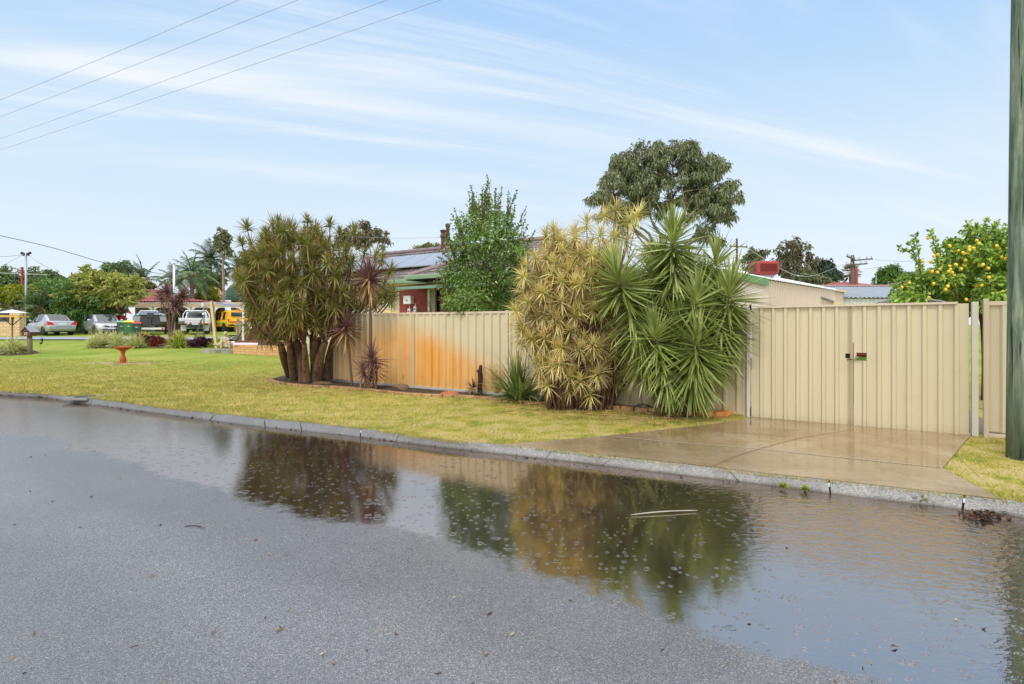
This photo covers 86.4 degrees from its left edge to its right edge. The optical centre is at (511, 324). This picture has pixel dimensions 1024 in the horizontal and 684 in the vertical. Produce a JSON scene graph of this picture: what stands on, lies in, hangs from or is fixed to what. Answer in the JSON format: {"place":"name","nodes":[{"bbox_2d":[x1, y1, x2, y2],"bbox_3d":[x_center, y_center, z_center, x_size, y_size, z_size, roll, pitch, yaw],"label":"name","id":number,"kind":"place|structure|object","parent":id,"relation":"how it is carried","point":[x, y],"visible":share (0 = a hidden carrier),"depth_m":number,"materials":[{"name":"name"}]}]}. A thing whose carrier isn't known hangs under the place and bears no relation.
{"place":"outdoors","nodes":[
{"label":"outdoors","id":0,"kind":"place"},
{"bbox_2d":[0,235,204,279],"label":"cable","id":1,"kind":"object","parent":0,"point":[95,260],"visible":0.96,"depth_m":34.06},
{"bbox_2d":[0,337,233,338],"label":"road","id":2,"kind":"structure","parent":0,"point":[78,337],"depth_m":33.83,"materials":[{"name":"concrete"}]},
{"bbox_2d":[0,0,237,99],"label":"power line","id":3,"kind":"object","parent":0,"point":[127,47],"visible":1,"depth_m":12.68,"materials":[{"name":"grey metal"}]},
{"bbox_2d":[0,0,1010,502],"label":"sky","id":4,"kind":"structure","parent":0,"point":[857,128],"materials":[{"name":"blue"}]},
{"bbox_2d":[0,395,1023,683],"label":"road","id":5,"kind":"structure","parent":0,"point":[390,539],"depth_m":3.57,"materials":[{"name":"asphalt"}]},
{"bbox_2d":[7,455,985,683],"bbox_3d":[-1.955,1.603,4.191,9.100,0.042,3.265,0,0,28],"label":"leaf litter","id":6,"kind":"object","parent":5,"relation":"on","point":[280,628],"visible":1,"depth_m":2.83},
{"bbox_2d":[9,395,1013,520],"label":"leaf litter","id":7,"kind":"object","parent":5,"relation":"on","point":[983,515],"visible":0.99,"depth_m":4.54,"materials":[{"name":"plant"}]},
{"bbox_2d":[0,391,1023,517],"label":"kerb","id":8,"kind":"structure","parent":5,"relation":"on","point":[1016,509],"depth_m":6.10,"materials":[{"name":"concrete"}]},
{"bbox_2d":[0,325,1023,504],"bbox_3d":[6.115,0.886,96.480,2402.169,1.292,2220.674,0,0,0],"label":"lawn","id":9,"kind":"structure","parent":0,"point":[63,349],"depth_m":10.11,"materials":[{"name":"green plant"}]},
{"bbox_2d":[0,311,25,335],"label":"block wall","id":10,"kind":"structure","parent":9,"relation":"on","point":[18,327],"depth_m":36.72,"materials":[{"name":"brick"}]},
{"bbox_2d":[0,263,33,286],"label":"tree","id":11,"kind":"object","parent":9,"relation":"on","point":[6,278],"visible":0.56,"depth_m":76.32,"materials":[{"name":"green plant"}]},
{"bbox_2d":[0,350,39,355],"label":"garden bed","id":12,"kind":"object","parent":9,"relation":"on","point":[15,354],"visible":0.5,"depth_m":24.65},
{"bbox_2d":[0,309,29,339],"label":"bird feeder","id":13,"kind":"object","parent":12,"relation":"on","point":[11,316],"visible":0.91,"depth_m":25.44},
{"bbox_2d":[0,335,33,353],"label":"flax tuft","id":14,"kind":"object","parent":12,"relation":"on","point":[13,346],"visible":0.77,"depth_m":24.94,"materials":[{"name":"green plant"}]},
{"bbox_2d":[0,284,50,310],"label":"bush","id":15,"kind":"object","parent":9,"relation":"on","point":[8,296],"visible":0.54,"depth_m":44.47,"materials":[{"name":"green plant"}]},
{"bbox_2d":[20,252,31,325],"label":"power pole","id":16,"kind":"object","parent":9,"relation":"on","point":[26,254],"visible":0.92,"depth_m":40.57,"materials":[{"name":"grey metal"}]},
{"bbox_2d":[20,326,38,354],"bbox_3d":[-21.949,0.775,24.813,0.560,1.393,0.440,0,0,6],"label":"letterbox","id":17,"kind":"object","parent":9,"relation":"on","point":[29,332],"visible":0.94,"depth_m":24.73,"materials":[{"name":"beige wood"}]},
{"bbox_2d":[20,266,40,284],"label":"tree","id":18,"kind":"object","parent":9,"relation":"on","point":[29,279],"visible":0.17,"depth_m":78.16,"materials":[{"name":"green plant"}]},
{"bbox_2d":[9,283,61,333],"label":"palm tree","id":19,"kind":"object","parent":9,"relation":"on","point":[38,309],"visible":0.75,"depth_m":40.28,"materials":[{"name":"green plant"}]},
{"bbox_2d":[30,269,65,284],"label":"tree","id":20,"kind":"object","parent":9,"relation":"on","point":[51,274],"visible":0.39,"depth_m":71.51,"materials":[{"name":"green plant"}]},
{"bbox_2d":[27,314,76,334],"bbox_3d":[-32.612,-0.004,38.559,4.390,1.485,2.100,0,0,33],"label":"parked car","id":21,"kind":"object","parent":9,"relation":"on","point":[44,324],"visible":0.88,"depth_m":37.53,"materials":[{"name":"silver metal"}]},
{"bbox_2d":[21,275,120,319],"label":"bush","id":22,"kind":"object","parent":9,"relation":"on","point":[81,310],"visible":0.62,"depth_m":40.78,"materials":[{"name":"green plant"}]},
{"bbox_2d":[68,314,83,333],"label":"bush","id":23,"kind":"object","parent":9,"relation":"on","point":[79,321],"visible":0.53,"depth_m":40.97,"materials":[{"name":"green plant"}]},
{"bbox_2d":[62,395,105,400],"bbox_3d":[-8.880,1.514,11.342,0.560,0.061,0.500,0,0,7],"label":"drain cover","id":24,"kind":"object","parent":9,"relation":"on","point":[83,398],"visible":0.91,"depth_m":11.15,"materials":[{"name":"concrete"}]},
{"bbox_2d":[48,263,154,332],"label":"frangipani tree","id":25,"kind":"object","parent":9,"relation":"on","point":[117,288],"visible":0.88,"depth_m":41.69,"materials":[{"name":"green plant"}]},
{"bbox_2d":[82,314,123,334],"bbox_3d":[-29.545,-0.020,39.422,4.180,1.501,2.160,0,0,40],"label":"parked car","id":26,"kind":"object","parent":9,"relation":"on","point":[104,322],"visible":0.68,"depth_m":38.58,"materials":[{"name":"silver metal"}]},
{"bbox_2d":[98,260,133,276],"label":"tree","id":27,"kind":"object","parent":9,"relation":"on","point":[107,268],"visible":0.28,"depth_m":67.07,"materials":[{"name":"green plant"}]},
{"bbox_2d":[117,321,123,333],"bbox_3d":[-27.104,0.235,37.916,0.594,1.000,0.760,0,0,-30],"label":"wheelie bin","id":28,"kind":"object","parent":9,"relation":"on","point":[120,326],"visible":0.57,"depth_m":37.60,"materials":[{"name":"plastic"}]},
{"bbox_2d":[113,346,131,363],"bbox_3d":[-14.599,1.157,20.467,0.610,0.650,0.610,0,0,0],"label":"bird bath","id":29,"kind":"object","parent":9,"relation":"on","point":[122,350],"visible":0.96,"depth_m":20.39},
{"bbox_2d":[123,321,134,334],"bbox_3d":[-26.302,0.239,37.465,0.606,1.020,0.774,0,0,-30],"label":"wheelie bin","id":30,"kind":"object","parent":9,"relation":"on","point":[127,327],"visible":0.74,"depth_m":37.17,"materials":[{"name":"plastic"}]},
{"bbox_2d":[132,322,141,334],"bbox_3d":[-25.622,0.291,37.239,0.552,0.930,0.707,0,0,-30],"label":"wheelie bin","id":31,"kind":"object","parent":9,"relation":"on","point":[136,326],"visible":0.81,"depth_m":37.02,"materials":[{"name":"plastic"}]},
{"bbox_2d":[87,338,191,347],"bbox_3d":[-20.340,1.026,30.881,8.372,0.385,5.173,0,0,0],"label":"garden bed","id":32,"kind":"object","parent":9,"relation":"on","point":[164,345],"visible":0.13,"depth_m":29.47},
{"bbox_2d":[79,333,109,348],"bbox_3d":[-21.565,0.883,28.339,1.455,0.982,1.568,0,0,0],"label":"flax tuft","id":33,"kind":"object","parent":32,"relation":"on","point":[96,343],"visible":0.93,"depth_m":28.18,"materials":[{"name":"green plant"}]},
{"bbox_2d":[104,331,129,348],"bbox_3d":[-20.496,0.849,28.396,1.621,1.111,1.615,0,0,0],"label":"flax tuft","id":34,"kind":"object","parent":32,"relation":"on","point":[117,342],"visible":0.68,"depth_m":28.27,"materials":[{"name":"green plant"}]},
{"bbox_2d":[120,332,150,348],"bbox_3d":[-19.429,0.858,28.305,1.681,1.137,1.545,0,0,0],"label":"flax tuft","id":35,"kind":"object","parent":32,"relation":"on","point":[134,342],"visible":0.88,"depth_m":28.14,"materials":[{"name":"green plant"}]},
{"bbox_2d":[149,278,193,344],"bbox_3d":[-18.482,-0.661,29.512,2.573,3.741,1.858,0,0,0],"label":"cordyline","id":36,"kind":"object","parent":32,"relation":"on","point":[176,301],"visible":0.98,"depth_m":29.58,"materials":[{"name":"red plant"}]},
{"bbox_2d":[160,328,192,348],"bbox_3d":[-17.293,0.767,28.386,1.890,1.302,1.806,0,0,-29],"label":"flax tuft","id":37,"kind":"object","parent":32,"relation":"on","point":[178,341],"visible":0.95,"depth_m":28.28,"materials":[{"name":"green plant"}]},
{"bbox_2d":[119,254,163,285],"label":"palm tree","id":38,"kind":"object","parent":9,"relation":"on","point":[141,273],"visible":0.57,"depth_m":58.52,"materials":[{"name":"green plant"}]},
{"bbox_2d":[141,278,158,293],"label":"bush","id":39,"kind":"object","parent":9,"relation":"on","point":[151,285],"visible":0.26,"depth_m":52.51,"materials":[{"name":"green plant"}]},
{"bbox_2d":[141,326,167,333],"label":"boat trailer","id":40,"kind":"object","parent":9,"relation":"on","point":[156,328],"visible":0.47,"depth_m":40.27,"materials":[{"name":"metal"}]},
{"bbox_2d":[133,310,165,327],"bbox_3d":[-26.864,-0.411,40.524,2.080,1.314,5.200,0,0,-33],"label":"boat","id":41,"kind":"object","parent":40,"relation":"on","point":[150,318],"visible":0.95,"depth_m":38.93,"materials":[{"name":"white paint"}]},
{"bbox_2d":[148,335,166,347],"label":"shrub","id":42,"kind":"object","parent":9,"relation":"on","point":[158,340],"visible":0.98,"depth_m":28.28,"materials":[{"name":"red plant"}]},
{"bbox_2d":[157,262,183,291],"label":"palm tree","id":43,"kind":"object","parent":9,"relation":"on","point":[171,270],"visible":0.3,"depth_m":65.22,"materials":[{"name":"green plant"}]},
{"bbox_2d":[116,289,245,331],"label":"carport house","id":44,"kind":"structure","parent":9,"relation":"on","point":[147,303],"depth_m":48.66,"materials":[{"name":"metal"}]},
{"bbox_2d":[164,249,218,330],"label":"palm tree","id":45,"kind":"object","parent":9,"relation":"on","point":[191,274],"visible":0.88,"depth_m":49.47,"materials":[{"name":"green plant"}]},
{"bbox_2d":[178,310,211,334],"bbox_3d":[-23.485,-0.174,40.563,2.120,1.799,5.300,0,0,-27],"label":"ute","id":46,"kind":"object","parent":9,"relation":"on","point":[192,320],"visible":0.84,"depth_m":39.41,"materials":[{"name":"white paint"}]},
{"bbox_2d":[186,336,208,347],"bbox_3d":[-16.425,0.951,28.669,1.234,0.716,0.922,0,0,-12],"label":"shrub","id":47,"kind":"object","parent":9,"relation":"on","point":[200,341],"visible":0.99,"depth_m":28.41,"materials":[{"name":"purple plant"}]},
{"bbox_2d":[185,284,223,302],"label":"bush","id":48,"kind":"object","parent":9,"relation":"on","point":[212,294],"visible":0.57,"depth_m":51.44,"materials":[{"name":"green plant"}]},
{"bbox_2d":[189,263,228,294],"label":"bush","id":49,"kind":"object","parent":9,"relation":"on","point":[217,277],"visible":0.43,"depth_m":58.15,"materials":[{"name":"green plant"}]},
{"bbox_2d":[188,237,232,278],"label":"palm tree","id":50,"kind":"object","parent":9,"relation":"on","point":[209,257],"visible":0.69,"depth_m":59.44,"materials":[{"name":"green plant"}]},
{"bbox_2d":[210,301,217,348],"bbox_3d":[-14.822,0.146,27.128,0.158,2.656,0.500,0,0,16],"label":"leaning post","id":51,"kind":"object","parent":9,"relation":"on","point":[213,322],"visible":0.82,"depth_m":27.06,"materials":[{"name":"beige wood"}]},
{"bbox_2d":[200,348,232,353],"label":"concrete slab","id":52,"kind":"structure","parent":9,"relation":"on","point":[216,350],"depth_m":25.51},
{"bbox_2d":[213,331,232,347],"bbox_3d":[-14.139,0.760,26.895,1.003,0.845,0.620,0,0,-12],"label":"garden statue","id":53,"kind":"object","parent":52,"relation":"on","point":[225,343],"visible":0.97,"depth_m":26.83,"materials":[{"name":"stone"}]},
{"bbox_2d":[212,226,233,310],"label":"gum tree","id":54,"kind":"object","parent":9,"relation":"on","point":[221,242],"visible":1,"depth_m":56.28,"materials":[{"name":"green plant"}]},
{"bbox_2d":[215,309,247,331],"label":"four wheel drive","id":55,"kind":"structure","parent":9,"relation":"on","point":[226,320],"depth_m":47.05,"materials":[{"name":"yellow paint"}]},
{"bbox_2d":[224,251,240,280],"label":"palm tree","id":56,"kind":"object","parent":9,"relation":"on","point":[228,270],"visible":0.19,"depth_m":62.81,"materials":[{"name":"green plant"}]},
{"bbox_2d":[225,284,249,329],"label":"tree","id":57,"kind":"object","parent":9,"relation":"on","point":[230,294],"depth_m":62.04,"materials":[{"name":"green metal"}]},
{"bbox_2d":[234,319,241,340],"bbox_3d":[-14.362,0.494,28.651,0.400,1.627,0.360,0,0,-20],"label":"garden statue","id":58,"kind":"object","parent":9,"relation":"on","point":[238,329],"visible":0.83,"depth_m":28.55,"materials":[{"name":"stone"}]},
{"bbox_2d":[233,341,301,356],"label":"brick wall","id":59,"kind":"structure","parent":9,"relation":"on","point":[246,349],"depth_m":24.51,"materials":[{"name":"brick"}]},
{"bbox_2d":[333,225,355,256],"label":"gum tree","id":60,"kind":"object","parent":9,"relation":"on","point":[349,240],"visible":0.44,"depth_m":71.73,"materials":[{"name":"green plant"}]},
{"bbox_2d":[348,219,393,256],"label":"gum tree","id":61,"kind":"object","parent":9,"relation":"on","point":[369,239],"visible":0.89,"depth_m":67.25,"materials":[{"name":"green plant"}]},
{"bbox_2d":[412,242,440,248],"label":"tree","id":62,"kind":"object","parent":9,"relation":"on","point":[427,245],"visible":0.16,"depth_m":56.22,"materials":[{"name":"green plant"}]},
{"bbox_2d":[269,223,639,354],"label":"brick house","id":63,"kind":"structure","parent":9,"relation":"on","point":[417,283],"depth_m":21.39,"materials":[{"name":"brick"}]},
{"bbox_2d":[379,255,415,268],"bbox_3d":[-5.020,-2.703,23.670,1.000,0.737,1.518,0,0,32],"label":"solar panel","id":64,"kind":"object","parent":63,"relation":"attached to","point":[400,259],"visible":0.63,"depth_m":23.76,"materials":[{"name":"glass"}]},
{"bbox_2d":[403,296,417,312],"bbox_3d":[-4.012,-0.781,21.512,0.590,0.702,0.204,0,0,32],"label":"inverter","id":65,"kind":"object","parent":63,"relation":"attached to","point":[409,300],"visible":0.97,"depth_m":21.47,"materials":[{"name":"white metal"}]},
{"bbox_2d":[396,253,433,267],"bbox_3d":[-4.159,-2.703,23.123,1.000,0.737,1.518,0,0,32],"label":"solar panel","id":66,"kind":"object","parent":63,"relation":"attached to","point":[410,262],"visible":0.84,"depth_m":23.05,"materials":[{"name":"glass"}]},
{"bbox_2d":[411,252,450,266],"bbox_3d":[-3.298,-2.703,22.577,1.000,0.737,1.518,0,0,32],"label":"solar panel","id":67,"kind":"object","parent":63,"relation":"attached to","point":[430,260],"visible":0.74,"depth_m":22.39,"materials":[{"name":"glass"}]},
{"bbox_2d":[430,289,436,311],"bbox_3d":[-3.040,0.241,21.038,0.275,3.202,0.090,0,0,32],"label":"door","id":68,"kind":"structure","parent":63,"relation":"in","point":[433,293],"depth_m":21.01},
{"bbox_2d":[272,375,650,411],"bbox_3d":[-1.982,1.503,12.220,12.528,0.026,1.956,0,0,37],"label":"garden bed","id":69,"kind":"object","parent":9,"relation":"on","point":[382,387],"visible":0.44,"depth_m":12.71,"materials":[{"name":"soil"}]},
{"bbox_2d":[223,212,405,382],"bbox_3d":[-5.370,-0.632,13.944,4.707,4.676,3.392,0,0,31],"label":"dracaena","id":70,"kind":"object","parent":69,"relation":"on","point":[276,311],"visible":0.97,"depth_m":13.41,"materials":[{"name":"green plant"}]},
{"bbox_2d":[323,306,367,385],"bbox_3d":[-4.021,0.516,13.221,1.076,2.114,1.086,0,0,0],"label":"cordyline","id":71,"kind":"object","parent":69,"relation":"on","point":[345,325],"visible":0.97,"depth_m":13.20,"materials":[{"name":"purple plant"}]},
{"bbox_2d":[343,252,390,387],"bbox_3d":[-3.358,-0.065,12.807,1.185,3.277,1.206,0,0,0],"label":"cordyline","id":72,"kind":"object","parent":69,"relation":"on","point":[369,279],"visible":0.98,"depth_m":12.75,"materials":[{"name":"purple plant"}]},
{"bbox_2d":[348,337,392,388],"bbox_3d":[-3.231,0.937,12.669,1.104,1.444,1.042,0,0,0],"label":"cordyline","id":73,"kind":"object","parent":69,"relation":"on","point":[373,375],"visible":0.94,"depth_m":12.58,"materials":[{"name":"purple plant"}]},
{"bbox_2d":[392,384,408,389],"bbox_3d":[-2.554,1.470,12.497,0.375,0.240,0.280,0,0,0],"label":"rock","id":74,"kind":"object","parent":69,"relation":"on","point":[400,387],"visible":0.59,"depth_m":12.41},
{"bbox_2d":[240,374,684,426],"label":"leaf litter","id":75,"kind":"object","parent":69,"relation":"on","point":[590,413],"visible":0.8,"depth_m":9.22,"materials":[{"name":"plant"}]},
{"bbox_2d":[464,378,480,395],"bbox_3d":[-0.841,1.421,11.517,0.486,0.692,0.596,0,0,0],"label":"cordyline","id":76,"kind":"object","parent":69,"relation":"on","point":[472,386],"visible":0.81,"depth_m":11.46,"materials":[{"name":"brown plant"}]},
{"bbox_2d":[477,365,482,394],"bbox_3d":[-0.679,1.213,11.584,0.126,0.715,0.122,0,0,33],"label":"charred stump","id":77,"kind":"object","parent":69,"relation":"on","point":[480,376],"visible":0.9,"depth_m":11.54,"materials":[{"name":"brown wood"}]},
{"bbox_2d":[483,363,505,393],"bbox_3d":[-0.319,1.158,11.588,0.624,0.728,0.353,0,0,0],"label":"dry weed","id":78,"kind":"object","parent":69,"relation":"on","point":[496,387],"visible":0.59,"depth_m":11.54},
{"bbox_2d":[478,348,544,406],"bbox_3d":[0.120,1.007,10.731,1.613,1.187,1.680,0,0,0],"label":"lily clump","id":79,"kind":"object","parent":69,"relation":"on","point":[515,390],"visible":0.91,"depth_m":10.61,"materials":[{"name":"green plant"}]},
{"bbox_2d":[502,194,653,410],"bbox_3d":[1.256,-0.411,9.836,2.897,3.980,1.922,0,0,0],"label":"dracaena","id":80,"kind":"object","parent":69,"relation":"on","point":[578,373],"visible":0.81,"depth_m":9.47,"materials":[{"name":"yellow plant"}]},
{"bbox_2d":[577,200,775,418],"bbox_3d":[2.685,-0.276,9.063,3.303,3.776,2.309,0,0,0],"label":"yucca","id":81,"kind":"object","parent":69,"relation":"on","point":[681,352],"visible":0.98,"depth_m":8.83,"materials":[{"name":"green plant"}]},
{"bbox_2d":[266,378,683,415],"bbox_3d":[-2.015,1.493,11.828,11.364,0.105,0.662,0,0,31],"label":"brick edging","id":82,"kind":"object","parent":9,"relation":"on","point":[629,408],"visible":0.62,"depth_m":11.43,"materials":[{"name":"brick"}]},
{"bbox_2d":[432,174,535,316],"bbox_3d":[-0.696,-1.010,12.862,2.564,5.270,2.329,0,0,0],"label":"tree","id":83,"kind":"object","parent":9,"relation":"on","point":[480,226],"visible":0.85,"depth_m":12.66,"materials":[{"name":"green plant"}]},
{"bbox_2d":[333,307,746,415],"bbox_3d":[-0.420,0.636,11.698,10.172,1.872,0.160,0,0,33],"label":"fence","id":84,"kind":"object","parent":9,"relation":"on","point":[452,351],"visible":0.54,"depth_m":12.36,"materials":[{"name":"beige metal"}]},
{"bbox_2d":[582,138,744,258],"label":"gum tree","id":85,"kind":"object","parent":9,"relation":"on","point":[629,178],"visible":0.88,"depth_m":48.62,"materials":[{"name":"green plant"}]},
{"bbox_2d":[683,409,733,416],"bbox_3d":[3.292,1.475,9.090,0.817,0.086,0.413,0,0,0],"label":"brick stack","id":86,"kind":"object","parent":9,"relation":"on","point":[719,413],"visible":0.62,"depth_m":9.00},
{"bbox_2d":[632,263,846,307],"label":"garden shed","id":87,"kind":"structure","parent":9,"relation":"on","point":[785,292],"depth_m":19.51,"materials":[{"name":"metal"}]},
{"bbox_2d":[748,261,778,277],"bbox_3d":[9.032,-1.958,19.591,0.840,0.582,0.791,0,0,-3],"label":"roof cooler","id":88,"kind":"object","parent":87,"relation":"on","point":[769,269],"visible":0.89,"depth_m":19.23,"materials":[{"name":"red plastic"}]},
{"bbox_2d":[744,304,750,416],"bbox_3d":[3.887,0.595,8.981,0.110,1.850,0.080,0,0,32],"label":"gate post","id":89,"kind":"object","parent":9,"relation":"on","point":[747,388],"visible":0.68,"depth_m":8.95,"materials":[{"name":"metal"}]},
{"bbox_2d":[751,304,852,424],"bbox_3d":[4.519,0.632,8.565,1.414,1.875,0.125,0,0,32],"label":"gate leaf","id":90,"kind":"object","parent":89,"relation":"attached to","point":[802,369],"visible":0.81,"depth_m":8.53,"materials":[{"name":"beige metal"}]},
{"bbox_2d":[739,246,771,271],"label":"gum tree","id":91,"kind":"object","parent":9,"relation":"on","point":[750,256],"visible":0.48,"depth_m":69.37,"materials":[{"name":"green plant"}]},
{"bbox_2d":[770,236,821,279],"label":"gum tree","id":92,"kind":"object","parent":9,"relation":"on","point":[787,261],"visible":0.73,"depth_m":60.20,"materials":[{"name":"green plant"}]},
{"bbox_2d":[790,267,834,284],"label":"gum tree","id":93,"kind":"object","parent":9,"relation":"on","point":[818,279],"visible":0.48,"depth_m":55.40,"materials":[{"name":"green plant"}]},
{"bbox_2d":[811,256,844,281],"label":"casuarina","id":94,"kind":"object","parent":9,"relation":"on","point":[824,265],"visible":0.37,"depth_m":62.48,"materials":[{"name":"green plant"}]},
{"bbox_2d":[840,264,861,281],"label":"fan palm","id":95,"kind":"object","parent":9,"relation":"on","point":[847,270],"visible":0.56,"depth_m":49.61,"materials":[{"name":"green plant"}]},
{"bbox_2d":[845,254,872,284],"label":"power pole","id":96,"kind":"object","parent":9,"relation":"on","point":[852,275],"visible":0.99,"depth_m":42.73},
{"bbox_2d":[826,282,892,298],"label":"red roof house","id":97,"kind":"structure","parent":9,"relation":"on","point":[840,283],"depth_m":47.99,"materials":[{"name":"metal"}]},
{"bbox_2d":[870,262,903,284],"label":"bush","id":98,"kind":"object","parent":9,"relation":"on","point":[885,275],"visible":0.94,"depth_m":42.52,"materials":[{"name":"green plant"}]},
{"bbox_2d":[886,216,1007,399],"bbox_3d":[9.473,-0.273,10.950,5.216,3.790,2.457,0,0,-28],"label":"lemon tree","id":99,"kind":"object","parent":9,"relation":"on","point":[970,259],"visible":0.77,"depth_m":10.78,"materials":[{"name":"green plant"}]},
{"bbox_2d":[971,299,1006,438],"bbox_3d":[7.394,0.596,6.735,2.652,1.888,0.092,0,0,33],"label":"fence","id":100,"kind":"object","parent":9,"relation":"on","point":[994,357],"visible":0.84,"depth_m":7.33,"materials":[{"name":"beige metal"}]},
{"bbox_2d":[1005,0,1023,460],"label":"utility pole","id":101,"kind":"object","parent":9,"relation":"on","point":[1014,444],"visible":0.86,"depth_m":6.14,"materials":[{"name":"wood"}]},
{"bbox_2d":[0,0,296,116],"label":"power line","id":102,"kind":"object","parent":101,"relation":"attached to","point":[151,58],"visible":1,"depth_m":13.21,"materials":[{"name":"grey metal"}]},
{"bbox_2d":[0,0,386,138],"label":"power line","id":103,"kind":"object","parent":101,"relation":"attached to","point":[212,63],"visible":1,"depth_m":13.36,"materials":[{"name":"grey metal"}]},
{"bbox_2d":[1,0,439,149],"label":"power line","id":104,"kind":"object","parent":101,"relation":"attached to","point":[239,69],"visible":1,"depth_m":13.62,"materials":[{"name":"grey metal"}]},
{"bbox_2d":[506,416,999,498],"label":"driveway","id":105,"kind":"structure","parent":0,"point":[897,458],"depth_m":6.57,"materials":[{"name":"concrete"}]},
{"bbox_2d":[853,302,968,434],"bbox_3d":[5.686,0.610,7.825,1.341,1.845,0.126,0,0,32],"label":"gate leaf","id":106,"kind":"object","parent":105,"relation":"on","point":[911,372],"visible":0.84,"depth_m":7.78,"materials":[{"name":"beige metal"}]},
{"bbox_2d":[818,285,900,341],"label":"grey shed","id":107,"kind":"structure","parent":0,"point":[868,294],"depth_m":25.96,"materials":[{"name":"metal"}]},
{"bbox_2d":[853,342,866,405],"bbox_3d":[6.714,0.935,10.352,0.660,1.170,0.540,0,0,11],"label":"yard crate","id":108,"kind":"object","parent":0,"point":[863,356],"visible":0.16,"depth_m":10.17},
{"bbox_2d":[853,406,1000,433],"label":"yard path","id":109,"kind":"structure","parent":0,"point":[980,425],"depth_m":8.26,"materials":[{"name":"concrete"}]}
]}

